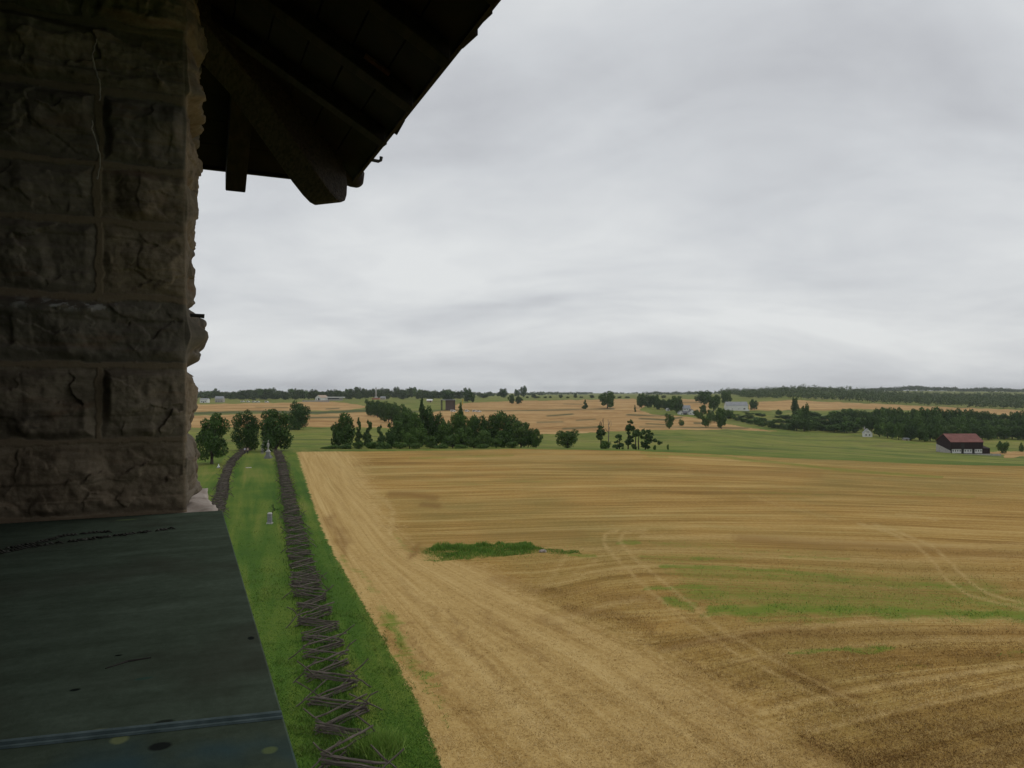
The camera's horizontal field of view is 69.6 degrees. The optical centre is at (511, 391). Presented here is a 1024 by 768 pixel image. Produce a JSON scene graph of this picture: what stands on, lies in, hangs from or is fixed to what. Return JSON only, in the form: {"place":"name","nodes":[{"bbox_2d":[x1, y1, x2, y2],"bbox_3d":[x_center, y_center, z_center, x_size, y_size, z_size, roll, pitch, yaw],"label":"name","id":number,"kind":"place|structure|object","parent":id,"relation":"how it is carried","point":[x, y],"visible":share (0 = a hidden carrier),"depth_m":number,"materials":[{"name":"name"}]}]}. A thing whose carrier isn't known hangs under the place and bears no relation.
{"place":"outdoors","nodes":[
{"label":"outdoors","id":0,"kind":"place"},
{"bbox_2d":[0,0,500,767],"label":"observation tower","id":1,"kind":"structure","parent":0,"point":[128,634],"depth_m":2.59,"materials":[{"name":"stone"}]},
{"bbox_2d":[205,482,443,767],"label":"grass","id":2,"kind":"structure","parent":0,"point":[304,748],"depth_m":39.80,"materials":[{"name":"green plant"}]},
{"bbox_2d":[269,460,393,767],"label":"long grass","id":3,"kind":"structure","parent":0,"point":[296,569],"depth_m":44.91,"materials":[{"name":"green plant"}]},
{"bbox_2d":[187,0,1023,392],"label":"sky","id":4,"kind":"structure","parent":0,"point":[593,196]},
{"bbox_2d":[188,391,1023,767],"bbox_3d":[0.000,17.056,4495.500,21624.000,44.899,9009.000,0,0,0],"label":"ground","id":5,"kind":"structure","parent":0,"point":[264,489],"depth_m":143.66,"materials":[{"name":"green plant"}]},
{"bbox_2d":[195,412,231,463],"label":"tree","id":6,"kind":"object","parent":5,"relation":"on","point":[210,440],"visible":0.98,"depth_m":162.14,"materials":[{"name":"green plant"}]},
{"bbox_2d":[209,445,253,518],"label":"rail fence","id":7,"kind":"object","parent":5,"relation":"on","point":[222,486],"visible":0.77,"depth_m":122.61,"materials":[{"name":"grey wood"}]},
{"bbox_2d":[230,409,260,449],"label":"tree","id":8,"kind":"object","parent":5,"relation":"on","point":[249,425],"visible":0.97,"depth_m":205.57,"materials":[{"name":"green plant"}]},
{"bbox_2d":[264,440,272,458],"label":"soldier monument","id":9,"kind":"object","parent":5,"relation":"on","point":[268,455],"visible":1,"depth_m":176.50,"materials":[{"name":"grey stone"}]},
{"bbox_2d":[258,408,293,451],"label":"tree","id":10,"kind":"object","parent":5,"relation":"on","point":[274,431],"visible":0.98,"depth_m":198.71,"materials":[{"name":"green plant"}]},
{"bbox_2d":[288,400,310,429],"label":"tree","id":11,"kind":"object","parent":5,"relation":"on","point":[296,419],"visible":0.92,"depth_m":382.18,"materials":[{"name":"green plant"}]},
{"bbox_2d":[330,426,342,445],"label":"tree","id":12,"kind":"object","parent":5,"relation":"on","point":[335,441],"visible":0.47,"depth_m":224.92,"materials":[{"name":"green plant"}]},
{"bbox_2d":[272,449,403,767],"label":"rail fence","id":13,"kind":"object","parent":5,"relation":"on","point":[298,583],"visible":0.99,"depth_m":44.97,"materials":[{"name":"grey wood"}]},
{"bbox_2d":[333,412,355,445],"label":"tree","id":14,"kind":"object","parent":5,"relation":"on","point":[345,433],"visible":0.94,"depth_m":220.73,"materials":[{"name":"green plant"}]},
{"bbox_2d":[354,418,362,442],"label":"tree","id":15,"kind":"object","parent":5,"relation":"on","point":[358,434],"visible":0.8,"depth_m":223.80,"materials":[{"name":"green plant"}]},
{"bbox_2d":[362,420,372,443],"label":"tree","id":16,"kind":"object","parent":5,"relation":"on","point":[367,435],"visible":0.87,"depth_m":225.43,"materials":[{"name":"green plant"}]},
{"bbox_2d":[334,721,418,764],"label":"tall weeds","id":17,"kind":"object","parent":5,"relation":"on","point":[384,744],"visible":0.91,"depth_m":32.53,"materials":[{"name":"green plant"}]},
{"bbox_2d":[376,425,385,446],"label":"tree","id":18,"kind":"object","parent":5,"relation":"on","point":[381,438],"visible":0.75,"depth_m":221.62,"materials":[{"name":"green plant"}]},
{"bbox_2d":[377,441,391,448],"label":"shrub","id":19,"kind":"object","parent":5,"relation":"on","point":[383,445],"visible":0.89,"depth_m":212.44,"materials":[{"name":"green plant"}]},
{"bbox_2d":[385,432,397,448],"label":"tree","id":20,"kind":"object","parent":5,"relation":"on","point":[390,439],"visible":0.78,"depth_m":216.10,"materials":[{"name":"green plant"}]},
{"bbox_2d":[385,419,404,442],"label":"tree","id":21,"kind":"object","parent":5,"relation":"on","point":[396,429],"visible":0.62,"depth_m":227.51,"materials":[{"name":"green plant"}]},
{"bbox_2d":[393,442,406,448],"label":"shrub","id":22,"kind":"object","parent":5,"relation":"on","point":[399,445],"visible":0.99,"depth_m":212.25,"materials":[{"name":"green plant"}]},
{"bbox_2d":[392,410,411,441],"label":"tree","id":23,"kind":"object","parent":5,"relation":"on","point":[404,419],"visible":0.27,"depth_m":244.62,"materials":[{"name":"green plant"}]},
{"bbox_2d":[402,432,418,448],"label":"tree","id":24,"kind":"object","parent":5,"relation":"on","point":[408,439],"visible":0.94,"depth_m":214.95,"materials":[{"name":"green plant"}]},
{"bbox_2d":[403,412,423,434],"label":"tree","id":25,"kind":"object","parent":5,"relation":"on","point":[415,422],"visible":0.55,"depth_m":238.54,"materials":[{"name":"green plant"}]},
{"bbox_2d":[410,427,427,447],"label":"tree","id":26,"kind":"object","parent":5,"relation":"on","point":[420,434],"visible":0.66,"depth_m":221.07,"materials":[{"name":"green plant"}]},
{"bbox_2d":[419,398,426,444],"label":"tree","id":27,"kind":"object","parent":5,"relation":"on","point":[421,411],"visible":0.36,"depth_m":255.74,"materials":[{"name":"green plant"}]},
{"bbox_2d":[423,406,433,436],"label":"tree","id":28,"kind":"object","parent":5,"relation":"on","point":[426,419],"visible":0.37,"depth_m":257.20,"materials":[{"name":"green plant"}]},
{"bbox_2d":[422,436,436,447],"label":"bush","id":29,"kind":"object","parent":5,"relation":"on","point":[430,441],"visible":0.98,"depth_m":214.07,"materials":[{"name":"green plant"}]},
{"bbox_2d":[428,410,443,445],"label":"tree","id":30,"kind":"object","parent":5,"relation":"on","point":[436,421],"visible":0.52,"depth_m":248.83,"materials":[{"name":"green plant"}]},
{"bbox_2d":[433,424,451,444],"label":"tree","id":31,"kind":"object","parent":5,"relation":"on","point":[444,431],"visible":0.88,"depth_m":225.30,"materials":[{"name":"green plant"}]},
{"bbox_2d":[438,420,453,443],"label":"tree","id":32,"kind":"object","parent":5,"relation":"on","point":[443,422],"visible":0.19,"depth_m":237.16,"materials":[{"name":"green plant"}]},
{"bbox_2d":[440,391,455,399],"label":"tree","id":33,"kind":"object","parent":5,"relation":"on","point":[447,395],"visible":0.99,"depth_m":1259.62,"materials":[{"name":"green plant"}]},
{"bbox_2d":[443,434,459,447],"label":"tree","id":34,"kind":"object","parent":5,"relation":"on","point":[452,441],"visible":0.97,"depth_m":215.19,"materials":[{"name":"green plant"}]},
{"bbox_2d":[450,411,465,444],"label":"tree","id":35,"kind":"object","parent":5,"relation":"on","point":[455,419],"visible":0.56,"depth_m":250.33,"materials":[{"name":"green plant"}]},
{"bbox_2d":[455,427,473,445],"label":"tree","id":36,"kind":"object","parent":5,"relation":"on","point":[466,435],"visible":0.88,"depth_m":221.22,"materials":[{"name":"green plant"}]},
{"bbox_2d":[463,388,471,401],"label":"tree","id":37,"kind":"object","parent":5,"relation":"on","point":[467,393],"visible":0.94,"depth_m":1212.99,"materials":[{"name":"green plant"}]},
{"bbox_2d":[461,414,477,446],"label":"tree","id":38,"kind":"object","parent":5,"relation":"on","point":[469,423],"visible":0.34,"depth_m":239.17,"materials":[{"name":"green plant"}]},
{"bbox_2d":[467,436,479,447],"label":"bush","id":39,"kind":"object","parent":5,"relation":"on","point":[474,442],"visible":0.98,"depth_m":213.49,"materials":[{"name":"green plant"}]},
{"bbox_2d":[472,415,490,442],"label":"tree","id":40,"kind":"object","parent":5,"relation":"on","point":[479,424],"visible":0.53,"depth_m":234.59,"materials":[{"name":"green plant"}]},
{"bbox_2d":[477,430,491,445],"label":"tree","id":41,"kind":"object","parent":5,"relation":"on","point":[484,436],"visible":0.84,"depth_m":218.97,"materials":[{"name":"green plant"}]},
{"bbox_2d":[488,438,503,447],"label":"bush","id":42,"kind":"object","parent":5,"relation":"on","point":[496,442],"visible":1,"depth_m":213.14,"materials":[{"name":"green plant"}]},
{"bbox_2d":[488,410,506,446],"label":"tree","id":43,"kind":"object","parent":5,"relation":"on","point":[498,420],"visible":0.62,"depth_m":243.78,"materials":[{"name":"green plant"}]},
{"bbox_2d":[494,430,513,447],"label":"tree","id":44,"kind":"object","parent":5,"relation":"on","point":[506,438],"visible":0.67,"depth_m":217.73,"materials":[{"name":"green plant"}]},
{"bbox_2d":[502,414,518,439],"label":"tree","id":45,"kind":"object","parent":5,"relation":"on","point":[506,426],"visible":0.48,"depth_m":239.42,"materials":[{"name":"green plant"}]},
{"bbox_2d":[509,420,529,447],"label":"tree","id":46,"kind":"object","parent":5,"relation":"on","point":[519,428],"visible":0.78,"depth_m":227.09,"materials":[{"name":"green plant"}]},
{"bbox_2d":[520,428,533,447],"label":"tree","id":47,"kind":"object","parent":5,"relation":"on","point":[526,440],"visible":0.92,"depth_m":224.82,"materials":[{"name":"green plant"}]},
{"bbox_2d":[530,428,542,447],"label":"tree","id":48,"kind":"object","parent":5,"relation":"on","point":[535,440],"visible":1,"depth_m":223.37,"materials":[{"name":"green plant"}]},
{"bbox_2d":[555,429,579,447],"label":"bush","id":49,"kind":"object","parent":5,"relation":"on","point":[571,438],"visible":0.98,"depth_m":220.92,"materials":[{"name":"green plant"}]},
{"bbox_2d":[596,419,605,447],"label":"tree","id":50,"kind":"object","parent":5,"relation":"on","point":[600,432],"visible":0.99,"depth_m":227.39,"materials":[{"name":"green plant"}]},
{"bbox_2d":[599,440,610,448],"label":"bush","id":51,"kind":"object","parent":5,"relation":"on","point":[606,445],"visible":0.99,"depth_m":213.38,"materials":[{"name":"green plant"}]},
{"bbox_2d":[612,434,623,448],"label":"tree","id":52,"kind":"object","parent":5,"relation":"on","point":[619,445],"visible":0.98,"depth_m":213.56,"materials":[{"name":"green plant"}]},
{"bbox_2d":[624,419,635,448],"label":"tree","id":53,"kind":"object","parent":5,"relation":"on","point":[630,439],"visible":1,"depth_m":215.59,"materials":[{"name":"green plant"}]},
{"bbox_2d":[631,428,645,449],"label":"tree","id":54,"kind":"object","parent":5,"relation":"on","point":[636,433],"visible":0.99,"depth_m":214.72,"materials":[{"name":"green plant"}]},
{"bbox_2d":[640,429,662,449],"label":"tree","id":55,"kind":"object","parent":5,"relation":"on","point":[645,443],"visible":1,"depth_m":213.65,"materials":[{"name":"green plant"}]},
{"bbox_2d":[669,396,682,412],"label":"tree","id":56,"kind":"object","parent":5,"relation":"on","point":[676,405],"visible":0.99,"depth_m":823.86,"materials":[{"name":"green plant"}]},
{"bbox_2d":[706,394,720,410],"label":"tree","id":57,"kind":"object","parent":5,"relation":"on","point":[712,404],"visible":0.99,"depth_m":903.33,"materials":[{"name":"green plant"}]},
{"bbox_2d":[721,391,732,402],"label":"tree","id":58,"kind":"object","parent":5,"relation":"on","point":[724,398],"visible":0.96,"depth_m":1124.83,"materials":[{"name":"green plant"}]},
{"bbox_2d":[724,402,747,409],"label":"farm barn","id":59,"kind":"structure","parent":5,"relation":"on","point":[735,405],"depth_m":926.99,"materials":[{"name":"white paint"}]},
{"bbox_2d":[790,397,798,413],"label":"tree","id":60,"kind":"object","parent":5,"relation":"on","point":[795,405],"visible":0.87,"depth_m":835.27,"materials":[{"name":"green plant"}]},
{"bbox_2d":[789,420,802,430],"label":"tree","id":61,"kind":"object","parent":5,"relation":"on","point":[792,426],"visible":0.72,"depth_m":612.24,"materials":[{"name":"green plant"}]},
{"bbox_2d":[795,418,812,430],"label":"tree","id":62,"kind":"object","parent":5,"relation":"on","point":[804,424],"visible":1,"depth_m":600.48,"materials":[{"name":"green plant"}]},
{"bbox_2d":[799,402,809,419],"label":"tree","id":63,"kind":"object","parent":5,"relation":"on","point":[805,413],"visible":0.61,"depth_m":610.90,"materials":[{"name":"green plant"}]},
{"bbox_2d":[825,424,839,431],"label":"tree","id":64,"kind":"object","parent":5,"relation":"on","point":[833,427],"visible":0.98,"depth_m":589.84,"materials":[{"name":"green plant"}]},
{"bbox_2d":[838,421,857,432],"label":"tree","id":65,"kind":"object","parent":5,"relation":"on","point":[846,427],"visible":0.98,"depth_m":578.84,"materials":[{"name":"green plant"}]},
{"bbox_2d":[862,427,871,436],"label":"cottage","id":66,"kind":"structure","parent":5,"relation":"on","point":[866,432],"depth_m":526.61,"materials":[{"name":"white paint"}]},
{"bbox_2d":[864,414,875,430],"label":"tree","id":67,"kind":"object","parent":5,"relation":"on","point":[870,420],"visible":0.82,"depth_m":600.53,"materials":[{"name":"green plant"}]},
{"bbox_2d":[718,385,1023,408],"bbox_3d":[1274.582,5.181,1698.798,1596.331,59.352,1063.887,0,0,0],"label":"ridge wood","id":68,"kind":"object","parent":5,"relation":"on","point":[969,399],"visible":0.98,"depth_m":1599.32,"materials":[{"name":"green plant"}]},
{"bbox_2d":[873,424,884,436],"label":"tree","id":69,"kind":"object","parent":5,"relation":"on","point":[878,431],"visible":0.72,"depth_m":528.73,"materials":[{"name":"green plant"}]},
{"bbox_2d":[880,421,893,437],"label":"tree","id":70,"kind":"object","parent":5,"relation":"on","point":[883,430],"visible":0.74,"depth_m":514.72,"materials":[{"name":"green plant"}]},
{"bbox_2d":[885,424,895,438],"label":"tree","id":71,"kind":"object","parent":5,"relation":"on","point":[890,433],"visible":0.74,"depth_m":510.21,"materials":[{"name":"green plant"}]},
{"bbox_2d":[893,422,904,439],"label":"tree","id":72,"kind":"object","parent":5,"relation":"on","point":[898,431],"visible":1,"depth_m":496.37,"materials":[{"name":"green plant"}]},
{"bbox_2d":[903,424,916,440],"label":"tree","id":73,"kind":"object","parent":5,"relation":"on","point":[911,434],"visible":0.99,"depth_m":494.55,"materials":[{"name":"green plant"}]},
{"bbox_2d":[917,425,931,441],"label":"tree","id":74,"kind":"object","parent":5,"relation":"on","point":[924,433],"visible":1,"depth_m":488.32,"materials":[{"name":"green plant"}]},
{"bbox_2d":[924,409,936,418],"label":"tree","id":75,"kind":"object","parent":5,"relation":"on","point":[933,414],"visible":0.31,"depth_m":618.79,"materials":[{"name":"green plant"}]},
{"bbox_2d":[930,406,944,418],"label":"tree","id":76,"kind":"object","parent":5,"relation":"on","point":[938,411],"visible":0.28,"depth_m":624.35,"materials":[{"name":"green plant"}]},
{"bbox_2d":[931,424,944,439],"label":"tree","id":77,"kind":"object","parent":5,"relation":"on","point":[936,431],"visible":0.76,"depth_m":495.11,"materials":[{"name":"green plant"}]},
{"bbox_2d":[853,385,1023,391],"bbox_3d":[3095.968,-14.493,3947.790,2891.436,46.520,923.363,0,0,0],"label":"hill wood","id":78,"kind":"object","parent":5,"relation":"on","point":[926,388],"visible":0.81,"depth_m":3601.53,"materials":[{"name":"green plant"}]},
{"bbox_2d":[940,409,950,421],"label":"tree","id":79,"kind":"object","parent":5,"relation":"on","point":[946,415],"visible":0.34,"depth_m":631.05,"materials":[{"name":"green plant"}]},
{"bbox_2d":[946,424,961,433],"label":"tree","id":80,"kind":"object","parent":5,"relation":"on","point":[953,429],"visible":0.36,"depth_m":506.45,"materials":[{"name":"green plant"}]},
{"bbox_2d":[950,407,962,417],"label":"tree","id":81,"kind":"object","parent":5,"relation":"on","point":[952,412],"visible":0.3,"depth_m":642.43,"materials":[{"name":"green plant"}]},
{"bbox_2d":[935,433,989,453],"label":"bank barn","id":82,"kind":"structure","parent":5,"relation":"on","point":[963,443],"depth_m":381.00,"materials":[{"name":"red paint"}]},
{"bbox_2d":[956,423,971,433],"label":"tree","id":83,"kind":"object","parent":5,"relation":"on","point":[967,427],"visible":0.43,"depth_m":536.46,"materials":[{"name":"green plant"}]},
{"bbox_2d":[969,424,982,437],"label":"tree","id":84,"kind":"object","parent":5,"relation":"on","point":[974,429],"visible":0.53,"depth_m":544.43,"materials":[{"name":"green plant"}]},
{"bbox_2d":[978,426,990,439],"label":"tree","id":85,"kind":"object","parent":5,"relation":"on","point":[985,433],"visible":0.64,"depth_m":555.77,"materials":[{"name":"green plant"}]},
{"bbox_2d":[981,411,996,421],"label":"tree","id":86,"kind":"object","parent":5,"relation":"on","point":[991,417],"visible":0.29,"depth_m":690.65,"materials":[{"name":"green plant"}]},
{"bbox_2d":[997,427,1011,439],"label":"tree","id":87,"kind":"object","parent":5,"relation":"on","point":[1004,434],"visible":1,"depth_m":572.52,"materials":[{"name":"green plant"}]},
{"bbox_2d":[1009,411,1019,421],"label":"tree","id":88,"kind":"object","parent":5,"relation":"on","point":[1015,416],"visible":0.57,"depth_m":715.94,"materials":[{"name":"green plant"}]},
{"bbox_2d":[1011,425,1023,439],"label":"tree","id":89,"kind":"object","parent":5,"relation":"on","point":[1018,433],"visible":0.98,"depth_m":574.70,"materials":[{"name":"green plant"}]},
{"bbox_2d":[191,399,1023,457],"bbox_3d":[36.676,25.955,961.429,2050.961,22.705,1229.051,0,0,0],"label":"field","id":90,"kind":"structure","parent":0,"point":[549,417],"depth_m":764.88,"materials":[{"name":"beige plant"}]},
{"bbox_2d":[365,399,374,415],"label":"tree","id":91,"kind":"object","parent":90,"relation":"on","point":[368,403],"visible":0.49,"depth_m":638.41,"materials":[{"name":"green plant"}]},
{"bbox_2d":[371,400,380,417],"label":"tree","id":92,"kind":"object","parent":90,"relation":"on","point":[374,407],"visible":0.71,"depth_m":588.86,"materials":[{"name":"green plant"}]},
{"bbox_2d":[378,400,389,419],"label":"tree","id":93,"kind":"object","parent":90,"relation":"on","point":[381,405],"visible":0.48,"depth_m":538.81,"materials":[{"name":"green plant"}]},
{"bbox_2d":[384,402,396,422],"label":"tree","id":94,"kind":"object","parent":90,"relation":"on","point":[389,408],"visible":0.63,"depth_m":493.95,"materials":[{"name":"green plant"}]},
{"bbox_2d":[392,404,405,422],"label":"tree","id":95,"kind":"object","parent":90,"relation":"on","point":[397,409],"visible":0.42,"depth_m":448.97,"materials":[{"name":"green plant"}]},
{"bbox_2d":[441,400,454,409],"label":"open shelter","id":96,"kind":"object","parent":90,"relation":"on","point":[450,404],"visible":0.67,"depth_m":814.48,"materials":[{"name":"grey metal"}]},
{"bbox_2d":[598,391,614,407],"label":"tree","id":97,"kind":"object","parent":90,"relation":"on","point":[608,399],"visible":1,"depth_m":928.39,"materials":[{"name":"green plant"}]},
{"bbox_2d":[636,393,645,407],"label":"tree","id":98,"kind":"object","parent":90,"relation":"on","point":[641,401],"visible":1,"depth_m":960.75,"materials":[{"name":"green plant"}]},
{"bbox_2d":[665,413,674,428],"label":"tree","id":99,"kind":"object","parent":90,"relation":"on","point":[669,422],"visible":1,"depth_m":511.06,"materials":[{"name":"green plant"}]},
{"bbox_2d":[694,390,711,403],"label":"tree","id":100,"kind":"object","parent":90,"relation":"on","point":[701,396],"visible":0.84,"depth_m":1114.99,"materials":[{"name":"green plant"}]},
{"bbox_2d":[701,415,710,425],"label":"tree","id":101,"kind":"object","parent":90,"relation":"on","point":[704,420],"visible":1,"depth_m":572.95,"materials":[{"name":"green plant"}]},
{"bbox_2d":[715,407,726,428],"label":"tree","id":102,"kind":"object","parent":90,"relation":"on","point":[721,419],"visible":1,"depth_m":571.88,"materials":[{"name":"green plant"}]},
{"bbox_2d":[749,399,758,409],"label":"tree","id":103,"kind":"object","parent":90,"relation":"on","point":[753,404],"visible":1,"depth_m":941.13,"materials":[{"name":"green plant"}]},
{"bbox_2d":[996,441,1009,452],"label":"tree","id":104,"kind":"object","parent":90,"relation":"on","point":[1002,448],"visible":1,"depth_m":419.05,"materials":[{"name":"green plant"}]},
{"bbox_2d":[297,449,1023,767],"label":"stubble field","id":105,"kind":"structure","parent":0,"point":[591,501],"depth_m":60.61,"materials":[{"name":"beige plant"}]},
{"bbox_2d":[420,541,581,561],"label":"weed patch","id":106,"kind":"object","parent":105,"relation":"on","point":[468,550],"visible":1,"depth_m":73.91,"materials":[{"name":"green plant"}]},
{"bbox_2d":[360,475,1023,726],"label":"weeds","id":107,"kind":"object","parent":105,"relation":"on","point":[780,605],"visible":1,"depth_m":54.72,"materials":[{"name":"plant"}]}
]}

